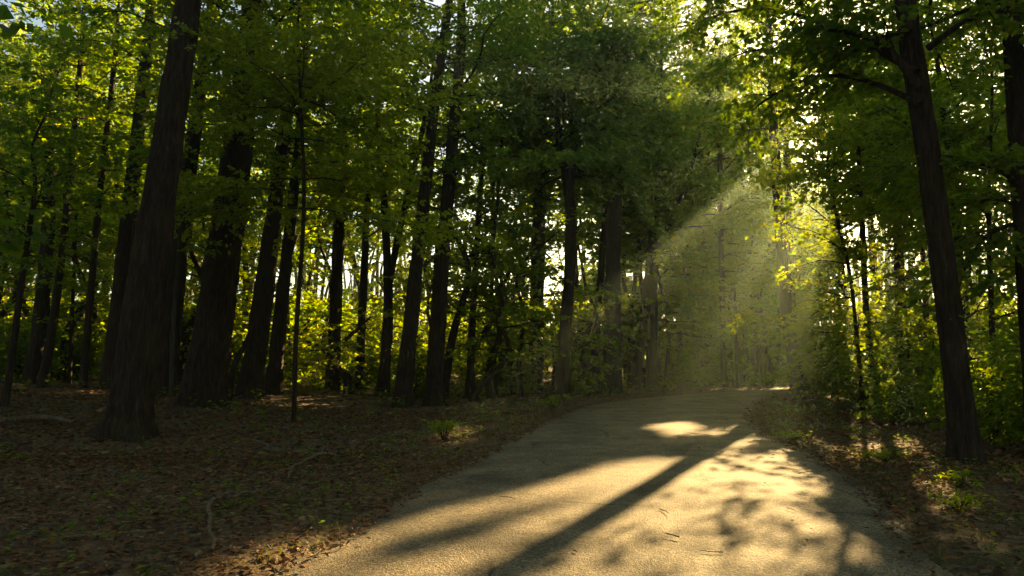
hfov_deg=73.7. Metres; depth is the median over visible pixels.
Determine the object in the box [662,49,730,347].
forest tree
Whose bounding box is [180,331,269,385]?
shrub
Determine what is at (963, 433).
forest tree
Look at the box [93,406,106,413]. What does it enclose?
fallen branch
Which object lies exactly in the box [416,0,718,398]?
forest tree
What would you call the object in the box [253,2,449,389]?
forest tree
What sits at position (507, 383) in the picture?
shrub
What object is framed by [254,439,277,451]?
fallen branch
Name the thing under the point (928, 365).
shrub
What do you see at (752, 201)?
understory maple
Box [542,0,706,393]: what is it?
forest tree
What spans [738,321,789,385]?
shrub
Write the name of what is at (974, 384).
shrub
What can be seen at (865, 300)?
sapling
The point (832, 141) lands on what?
understory maple
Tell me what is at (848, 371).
shrub
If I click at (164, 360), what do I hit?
forest tree
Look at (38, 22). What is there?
sky
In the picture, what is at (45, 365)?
forest tree
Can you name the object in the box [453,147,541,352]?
sapling
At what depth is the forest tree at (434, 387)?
24.91 m
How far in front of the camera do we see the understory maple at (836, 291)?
32.04 m
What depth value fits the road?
7.19 m
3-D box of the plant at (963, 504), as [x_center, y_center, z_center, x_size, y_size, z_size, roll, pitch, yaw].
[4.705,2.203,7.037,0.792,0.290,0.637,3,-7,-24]
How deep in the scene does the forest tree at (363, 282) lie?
31.03 m
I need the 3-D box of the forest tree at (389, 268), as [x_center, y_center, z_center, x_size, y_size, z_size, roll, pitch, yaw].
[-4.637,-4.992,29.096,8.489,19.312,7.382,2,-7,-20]
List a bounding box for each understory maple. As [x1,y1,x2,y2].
[89,0,512,422]
[664,20,803,386]
[717,60,999,410]
[746,209,912,395]
[775,150,932,370]
[787,28,941,313]
[792,22,1020,398]
[827,0,1023,395]
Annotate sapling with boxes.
[0,59,138,406]
[0,172,118,383]
[118,93,246,409]
[419,55,536,398]
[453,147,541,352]
[681,264,778,387]
[780,49,949,404]
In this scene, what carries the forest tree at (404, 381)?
on the ground at (1001, 547)
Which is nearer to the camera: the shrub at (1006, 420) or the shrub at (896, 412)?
the shrub at (1006, 420)
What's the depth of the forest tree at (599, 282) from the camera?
35.11 m
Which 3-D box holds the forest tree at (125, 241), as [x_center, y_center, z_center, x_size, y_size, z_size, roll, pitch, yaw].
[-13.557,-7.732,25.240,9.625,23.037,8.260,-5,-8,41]
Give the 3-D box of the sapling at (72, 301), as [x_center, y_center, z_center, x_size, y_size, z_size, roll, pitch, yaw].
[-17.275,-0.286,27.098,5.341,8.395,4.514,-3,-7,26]
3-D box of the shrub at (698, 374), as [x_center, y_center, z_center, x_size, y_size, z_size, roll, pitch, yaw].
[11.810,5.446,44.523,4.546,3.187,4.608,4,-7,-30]
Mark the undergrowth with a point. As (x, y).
(252, 500)
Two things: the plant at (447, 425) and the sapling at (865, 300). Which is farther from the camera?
the sapling at (865, 300)
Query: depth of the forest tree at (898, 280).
26.91 m
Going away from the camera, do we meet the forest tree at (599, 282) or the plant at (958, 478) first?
the plant at (958, 478)
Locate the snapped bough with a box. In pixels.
[227,319,255,399]
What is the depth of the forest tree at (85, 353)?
24.05 m
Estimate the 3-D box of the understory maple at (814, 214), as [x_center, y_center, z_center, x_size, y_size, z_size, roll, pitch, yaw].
[20.166,-4.764,38.720,8.941,21.225,10.582,-2,-7,21]
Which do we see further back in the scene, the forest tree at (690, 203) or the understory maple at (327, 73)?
the forest tree at (690, 203)
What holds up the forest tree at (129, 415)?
on the ground at (1001, 547)
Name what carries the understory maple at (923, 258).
on the ground at (1001, 547)
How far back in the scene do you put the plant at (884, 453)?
10.62 m
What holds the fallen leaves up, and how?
on the ground at (1001, 547)
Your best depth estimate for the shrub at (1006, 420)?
12.45 m
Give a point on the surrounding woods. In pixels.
(680, 302)
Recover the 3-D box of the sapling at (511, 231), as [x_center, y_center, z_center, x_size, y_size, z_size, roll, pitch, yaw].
[-1.624,-2.566,29.803,5.519,14.925,5.088,-1,-6,12]
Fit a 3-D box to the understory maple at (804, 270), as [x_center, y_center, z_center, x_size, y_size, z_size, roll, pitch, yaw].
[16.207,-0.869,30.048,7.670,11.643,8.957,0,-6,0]
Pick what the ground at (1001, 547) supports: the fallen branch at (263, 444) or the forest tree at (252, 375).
the forest tree at (252, 375)
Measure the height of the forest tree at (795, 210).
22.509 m
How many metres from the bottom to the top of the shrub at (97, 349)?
3.764 m
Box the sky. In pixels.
[0,0,1016,331]
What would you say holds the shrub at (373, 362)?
on the ground at (1001, 547)
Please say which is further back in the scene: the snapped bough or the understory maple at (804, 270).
the understory maple at (804, 270)
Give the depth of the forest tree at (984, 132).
22.35 m
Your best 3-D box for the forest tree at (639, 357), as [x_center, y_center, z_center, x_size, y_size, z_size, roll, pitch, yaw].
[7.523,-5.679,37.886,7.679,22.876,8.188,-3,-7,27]
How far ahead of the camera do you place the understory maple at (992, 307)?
20.42 m
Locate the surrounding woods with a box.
[0,0,1018,399]
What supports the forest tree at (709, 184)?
on the ground at (1001, 547)
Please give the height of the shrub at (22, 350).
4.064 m
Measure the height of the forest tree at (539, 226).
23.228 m
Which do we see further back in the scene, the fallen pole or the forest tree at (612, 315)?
the forest tree at (612, 315)
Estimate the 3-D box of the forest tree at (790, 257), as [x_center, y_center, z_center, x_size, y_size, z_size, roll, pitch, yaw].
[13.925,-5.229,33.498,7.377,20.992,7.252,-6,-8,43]
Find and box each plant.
[421,419,459,441]
[536,394,571,408]
[764,426,812,440]
[859,445,907,461]
[919,466,984,487]
[923,487,997,512]
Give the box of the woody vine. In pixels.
[469,112,509,401]
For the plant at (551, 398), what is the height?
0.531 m
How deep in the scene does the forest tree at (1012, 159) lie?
11.76 m
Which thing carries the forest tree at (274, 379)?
on the ground at (1001, 547)
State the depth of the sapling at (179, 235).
18.57 m
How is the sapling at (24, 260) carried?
on the ground at (1001, 547)
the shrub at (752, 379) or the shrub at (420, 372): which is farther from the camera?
the shrub at (752, 379)
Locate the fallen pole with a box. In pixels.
[0,415,74,423]
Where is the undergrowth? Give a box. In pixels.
[0,367,1023,575]
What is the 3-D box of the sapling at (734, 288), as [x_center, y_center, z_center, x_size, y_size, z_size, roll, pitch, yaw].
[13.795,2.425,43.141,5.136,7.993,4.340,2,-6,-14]
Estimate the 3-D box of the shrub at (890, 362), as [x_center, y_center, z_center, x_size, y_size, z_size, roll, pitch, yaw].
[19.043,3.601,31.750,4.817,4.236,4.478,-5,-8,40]
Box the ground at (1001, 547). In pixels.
[0,337,1023,575]
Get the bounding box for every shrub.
[0,299,79,381]
[27,313,107,381]
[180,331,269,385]
[319,328,399,390]
[372,332,451,396]
[475,342,555,394]
[662,347,731,385]
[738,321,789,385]
[787,337,865,400]
[818,352,905,408]
[850,368,944,425]
[864,331,1003,417]
[873,340,922,390]
[911,313,1020,394]
[914,336,1022,437]
[937,311,1023,446]
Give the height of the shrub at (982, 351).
3.898 m
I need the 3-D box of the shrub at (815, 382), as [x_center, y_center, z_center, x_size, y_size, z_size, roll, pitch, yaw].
[12.450,3.392,26.686,3.603,3.015,3.356,0,-6,0]
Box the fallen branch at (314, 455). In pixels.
[287,442,338,479]
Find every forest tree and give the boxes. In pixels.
[0,0,159,387]
[0,0,166,384]
[0,0,239,389]
[1,0,206,387]
[27,0,393,442]
[46,0,390,408]
[87,0,343,396]
[183,0,422,394]
[188,0,435,398]
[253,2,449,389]
[290,0,443,388]
[306,1,498,396]
[318,0,572,407]
[349,0,569,405]
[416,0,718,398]
[462,0,647,393]
[528,67,688,392]
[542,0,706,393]
[585,0,716,390]
[589,0,1023,464]
[598,0,762,391]
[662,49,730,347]
[663,0,876,399]
[681,54,762,376]
[709,0,879,349]
[713,120,814,347]
[766,0,1023,455]
[786,0,1005,385]
[819,0,1022,405]
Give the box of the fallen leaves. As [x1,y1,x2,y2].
[0,374,1023,575]
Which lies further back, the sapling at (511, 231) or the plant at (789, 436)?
the sapling at (511, 231)
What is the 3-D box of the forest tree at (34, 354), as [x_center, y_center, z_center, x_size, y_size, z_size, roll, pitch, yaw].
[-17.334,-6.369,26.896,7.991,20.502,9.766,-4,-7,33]
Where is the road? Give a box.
[275,388,953,575]
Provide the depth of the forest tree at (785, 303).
28.14 m
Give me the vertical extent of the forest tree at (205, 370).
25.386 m
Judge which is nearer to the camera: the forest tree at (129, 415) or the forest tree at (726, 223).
the forest tree at (129, 415)
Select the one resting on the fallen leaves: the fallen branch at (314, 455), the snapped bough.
the fallen branch at (314, 455)
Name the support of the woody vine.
on the ground at (1001, 547)

